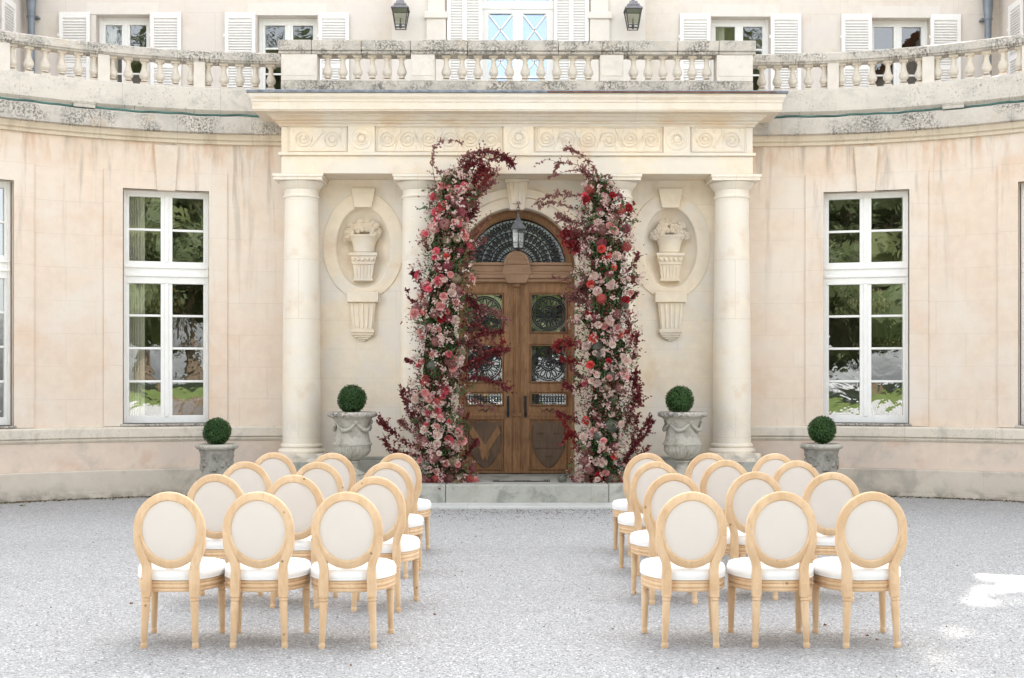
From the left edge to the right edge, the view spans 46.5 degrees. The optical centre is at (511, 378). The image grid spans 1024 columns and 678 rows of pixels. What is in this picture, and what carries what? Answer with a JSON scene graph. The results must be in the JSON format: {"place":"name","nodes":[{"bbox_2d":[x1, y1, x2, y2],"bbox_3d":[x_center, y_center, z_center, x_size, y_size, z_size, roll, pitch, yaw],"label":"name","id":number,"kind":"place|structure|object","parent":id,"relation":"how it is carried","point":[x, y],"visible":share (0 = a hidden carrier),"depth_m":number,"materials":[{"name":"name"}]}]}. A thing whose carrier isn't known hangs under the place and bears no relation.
{"place":"outdoors","nodes":[
{"label":"outdoors","id":0,"kind":"place"},
{"bbox_2d":[0,496,1023,677],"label":"ground","id":1,"kind":"structure","parent":0,"point":[48,515],"depth_m":8.36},
{"bbox_2d":[133,492,225,648],"bbox_3d":[-2.105,1.177,7.554,0.544,0.969,0.579,0,0,-1],"label":"oval back chair","id":2,"kind":"object","parent":1,"relation":"on","point":[169,532],"visible":0.98,"depth_m":7.31,"materials":[{"name":"white wood"}]},
{"bbox_2d":[195,443,238,480],"bbox_3d":[-4.006,1.272,16.166,0.580,0.770,0.580,0,0,-1],"label":"stone planter","id":3,"kind":"object","parent":1,"relation":"on","point":[216,459],"visible":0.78,"depth_m":15.98,"materials":[{"name":"stone"}]},
{"bbox_2d":[202,417,231,444],"bbox_3d":[-4.005,0.738,16.164,0.414,0.435,0.404,0,0,-1],"label":"boxwood ball","id":4,"kind":"object","parent":3,"relation":"on","point":[217,431],"visible":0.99,"depth_m":16.05,"materials":[{"name":"green plant"}]},
{"bbox_2d":[187,474,262,595],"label":"oval back chair","id":5,"kind":"object","parent":1,"relation":"on","point":[213,497],"visible":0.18,"depth_m":8.64,"materials":[{"name":"white fabric"}]},
{"bbox_2d":[223,461,271,563],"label":"oval back chair","id":6,"kind":"object","parent":1,"relation":"on","point":[247,477],"visible":0.11,"depth_m":9.93,"materials":[{"name":"white fabric"}]},
{"bbox_2d":[222,491,310,648],"bbox_3d":[-1.558,1.178,7.560,0.544,0.969,0.579,0,0,0],"label":"oval back chair","id":7,"kind":"object","parent":1,"relation":"on","point":[258,529],"visible":1,"depth_m":7.31,"materials":[{"name":"white wood"}]},
{"bbox_2d":[255,452,296,483],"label":"oval back chair","id":8,"kind":"object","parent":1,"relation":"on","point":[275,466],"visible":0.12,"depth_m":11.16,"materials":[{"name":"white fabric"}]},
{"bbox_2d":[267,475,337,608],"bbox_3d":[-1.565,1.179,8.833,0.544,0.969,0.579,0,0,1],"label":"oval back chair","id":9,"kind":"object","parent":1,"relation":"on","point":[300,497],"visible":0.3,"depth_m":8.58,"materials":[{"name":"white fabric"}]},
{"bbox_2d":[296,462,343,499],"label":"oval back chair","id":10,"kind":"object","parent":1,"relation":"on","point":[325,478],"visible":0.09,"depth_m":9.89,"materials":[{"name":"white fabric"}]},
{"bbox_2d":[314,453,355,491],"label":"oval back chair","id":11,"kind":"object","parent":1,"relation":"on","point":[342,465],"visible":0.09,"depth_m":11.10,"materials":[{"name":"brown wood"}]},
{"bbox_2d":[310,492,395,648],"bbox_3d":[-1.011,1.179,7.547,0.544,0.969,0.579,0,0,0],"label":"oval back chair","id":12,"kind":"object","parent":1,"relation":"on","point":[347,536],"visible":1,"depth_m":7.30,"materials":[{"name":"white wood"}]},
{"bbox_2d":[349,476,419,612],"bbox_3d":[-0.951,1.177,8.694,0.544,0.969,0.579,0,0,4],"label":"oval back chair","id":13,"kind":"object","parent":1,"relation":"on","point":[384,496],"visible":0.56,"depth_m":8.44,"materials":[{"name":"white wood"}]},
{"bbox_2d":[363,462,423,578],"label":"oval back chair","id":14,"kind":"object","parent":1,"relation":"on","point":[398,476],"visible":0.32,"depth_m":9.85,"materials":[{"name":"brown wood"}]},
{"bbox_2d":[380,453,430,549],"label":"oval back chair","id":15,"kind":"object","parent":1,"relation":"on","point":[411,467],"visible":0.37,"depth_m":11.09,"materials":[{"name":"brown wood"}]},
{"bbox_2d":[0,0,1023,508],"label":"mansion","id":16,"kind":"structure","parent":1,"relation":"on","point":[276,246],"depth_m":16.85,"materials":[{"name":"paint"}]},
{"bbox_2d":[0,181,10,424],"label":"window","id":17,"kind":"structure","parent":16,"relation":"in","point":[5,187],"depth_m":16.13,"materials":[{"name":"white paint"}]},
{"bbox_2d":[72,101,95,108],"bbox_3d":[-5.867,-3.739,16.323,0.300,0.062,0.140,0,0,-25],"label":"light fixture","id":18,"kind":"object","parent":16,"relation":"on","point":[85,104],"visible":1,"depth_m":16.27,"materials":[{"name":"white plastic"}]},
{"bbox_2d":[99,17,148,83],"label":"upper window","id":19,"kind":"structure","parent":16,"relation":"in","point":[118,31],"depth_m":22.23,"materials":[{"name":"white paint"}]},
{"bbox_2d":[0,96,258,116],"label":"cable","id":20,"kind":"object","parent":16,"relation":"on","point":[118,109],"visible":0.94,"depth_m":16.54,"materials":[{"name":"green plastic"}]},
{"bbox_2d":[123,190,208,422],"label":"window","id":21,"kind":"structure","parent":16,"relation":"in","point":[166,234],"depth_m":17.10,"materials":[{"name":"white paint"}]},
{"bbox_2d":[259,18,316,88],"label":"upper window","id":22,"kind":"structure","parent":16,"relation":"in","point":[271,30],"depth_m":22.16,"materials":[{"name":"white paint"}]},
{"bbox_2d":[327,411,376,481],"bbox_3d":[-2.162,0.917,16.132,0.679,0.932,0.675,0,0,-1],"label":"stone urn","id":23,"kind":"object","parent":16,"relation":"on","point":[352,443],"visible":0.91,"depth_m":15.93,"materials":[{"name":"stone"}]},
{"bbox_2d":[337,384,366,411],"bbox_3d":[-2.167,0.296,16.129,0.420,0.451,0.422,0,0,-1],"label":"boxwood ball","id":24,"kind":"object","parent":23,"relation":"in","point":[351,398],"visible":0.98,"depth_m":16.01,"materials":[{"name":"green plant"}]},
{"bbox_2d":[391,0,409,29],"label":"wall lantern","id":25,"kind":"object","parent":16,"relation":"attached to","point":[399,6],"depth_m":21.40,"materials":[{"name":"grey metal"}]},
{"bbox_2d":[376,137,517,489],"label":"floral column","id":26,"kind":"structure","parent":16,"relation":"on","point":[451,215],"depth_m":15.88,"materials":[{"name":"pink plant"}]},
{"bbox_2d":[459,210,574,472],"bbox_3d":[0.069,-0.528,17.229,1.672,3.823,0.165,0,0,-1],"label":"front door","id":27,"kind":"structure","parent":16,"relation":"in","point":[521,436],"depth_m":17.25,"materials":[{"name":"brown wood"}]},
{"bbox_2d":[482,0,552,80],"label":"balcony door","id":28,"kind":"structure","parent":16,"relation":"in","point":[515,20],"depth_m":21.91,"materials":[{"name":"white paint"}]},
{"bbox_2d":[511,201,525,250],"bbox_3d":[0.089,-2.163,16.851,0.208,0.726,0.240,0,0,-1],"label":"hanging lantern","id":29,"kind":"object","parent":16,"relation":"hanging from","point":[518,225],"visible":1,"depth_m":16.80,"materials":[{"name":"metal"}]},
{"bbox_2d":[531,141,655,483],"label":"floral column","id":30,"kind":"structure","parent":16,"relation":"on","point":[602,285],"depth_m":15.88,"materials":[{"name":"pink plant"}]},
{"bbox_2d":[623,0,642,30],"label":"wall lantern","id":31,"kind":"object","parent":16,"relation":"attached to","point":[633,7],"depth_m":21.44,"materials":[{"name":"grey metal"}]},
{"bbox_2d":[657,411,707,474],"bbox_3d":[2.314,0.917,16.171,0.679,0.932,0.675,0,0,-1],"label":"stone urn","id":32,"kind":"object","parent":16,"relation":"on","point":[682,443],"visible":0.98,"depth_m":15.97,"materials":[{"name":"stone"}]},
{"bbox_2d":[665,385,694,411],"bbox_3d":[2.280,0.308,16.165,0.411,0.441,0.408,0,0,-1],"label":"boxwood ball","id":33,"kind":"object","parent":32,"relation":"on","point":[679,399],"visible":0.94,"depth_m":16.06,"materials":[{"name":"green plant"}]},
{"bbox_2d":[711,19,768,89],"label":"upper window","id":34,"kind":"structure","parent":16,"relation":"in","point":[721,30],"depth_m":22.22,"materials":[{"name":"white paint"}]},
{"bbox_2d":[824,191,908,422],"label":"window","id":35,"kind":"structure","parent":16,"relation":"in","point":[866,235],"depth_m":20.07,"materials":[{"name":"white paint"}]},
{"bbox_2d":[775,100,1023,117],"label":"cable","id":36,"kind":"object","parent":16,"relation":"on","point":[900,112],"visible":0.91,"depth_m":16.64,"materials":[{"name":"green plastic"}]},
{"bbox_2d":[872,21,927,85],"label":"upper window","id":37,"kind":"structure","parent":16,"relation":"in","point":[885,34],"depth_m":23.88,"materials":[{"name":"white paint"}]},
{"bbox_2d":[941,103,964,110],"bbox_3d":[6.080,-3.739,16.399,0.300,0.062,0.140,0,0,25],"label":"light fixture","id":38,"kind":"object","parent":16,"relation":"on","point":[952,106],"visible":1,"depth_m":16.35,"materials":[{"name":"white plastic"}]},
{"bbox_2d":[1021,183,1023,424],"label":"window","id":39,"kind":"structure","parent":16,"relation":"in","point":[1022,184],"depth_m":16.24,"materials":[{"name":"white paint"}]},
{"bbox_2d":[612,453,664,555],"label":"oval back chair","id":40,"kind":"object","parent":1,"relation":"on","point":[621,506],"visible":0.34,"depth_m":11.09,"materials":[{"name":"brown wood"}]},
{"bbox_2d":[618,461,676,576],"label":"oval back chair","id":41,"kind":"object","parent":1,"relation":"on","point":[645,476],"visible":0.34,"depth_m":9.97,"materials":[{"name":"brown wood"}]},
{"bbox_2d":[630,473,700,604],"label":"oval back chair","id":42,"kind":"object","parent":1,"relation":"on","point":[662,491],"visible":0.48,"depth_m":8.71,"materials":[{"name":"white fabric"}]},
{"bbox_2d":[640,491,726,648],"bbox_3d":[1.093,1.177,7.561,0.544,0.969,0.580,0,0,-2],"label":"oval back chair","id":43,"kind":"object","parent":1,"relation":"on","point":[691,536],"visible":1,"depth_m":7.32,"materials":[{"name":"white wood"}]},
{"bbox_2d":[685,453,727,555],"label":"oval back chair","id":44,"kind":"object","parent":1,"relation":"on","point":[698,465],"visible":0.09,"depth_m":11.09,"materials":[{"name":"white fabric"}]},
{"bbox_2d":[700,460,746,557],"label":"oval back chair","id":45,"kind":"object","parent":1,"relation":"on","point":[719,478],"visible":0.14,"depth_m":10.14,"materials":[{"name":"white fabric"}]},
{"bbox_2d":[725,471,781,600],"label":"oval back chair","id":46,"kind":"object","parent":1,"relation":"on","point":[746,492],"visible":0.36,"depth_m":8.87,"materials":[{"name":"white fabric"}]},
{"bbox_2d":[726,491,816,647],"bbox_3d":[1.653,1.179,7.571,0.544,0.969,0.579,0,0,-1],"label":"oval back chair","id":47,"kind":"object","parent":1,"relation":"on","point":[780,536],"visible":1,"depth_m":7.33,"materials":[{"name":"white wood"}]},
{"bbox_2d":[752,453,790,477],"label":"oval back chair","id":48,"kind":"object","parent":1,"relation":"on","point":[770,464],"visible":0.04,"depth_m":11.01,"materials":[{"name":"white fabric"}]},
{"bbox_2d":[773,460,818,559],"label":"oval back chair","id":49,"kind":"object","parent":1,"relation":"on","point":[796,477],"visible":0.12,"depth_m":10.06,"materials":[{"name":"white fabric"}]},
{"bbox_2d":[800,443,842,474],"bbox_3d":[4.219,1.272,16.237,0.580,0.770,0.580,0,0,-1],"label":"stone planter","id":50,"kind":"object","parent":1,"relation":"on","point":[820,458],"visible":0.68,"depth_m":16.04,"materials":[{"name":"stone"}]},
{"bbox_2d":[807,415,836,443],"bbox_3d":[4.234,0.714,16.233,0.407,0.436,0.405,0,0,-1],"label":"boxwood ball","id":51,"kind":"object","parent":50,"relation":"on","point":[821,430],"visible":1,"depth_m":16.13,"materials":[{"name":"green plant"}]},
{"bbox_2d":[802,472,859,601],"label":"oval back chair","id":52,"kind":"object","parent":1,"relation":"on","point":[827,496],"visible":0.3,"depth_m":8.82,"materials":[{"name":"white fabric"}]},
{"bbox_2d":[812,492,906,648],"bbox_3d":[2.201,1.177,7.561,0.544,0.969,0.579,0,0,-2],"label":"oval back chair","id":53,"kind":"object","parent":1,"relation":"on","point":[870,537],"visible":0.98,"depth_m":7.32,"materials":[{"name":"white wood"}]},
{"bbox_2d":[0,522,1023,677],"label":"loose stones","id":54,"kind":"object","parent":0,"point":[549,625],"visible":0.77,"depth_m":7.63,"materials":[{"name":"grey gravel"}]}
]}

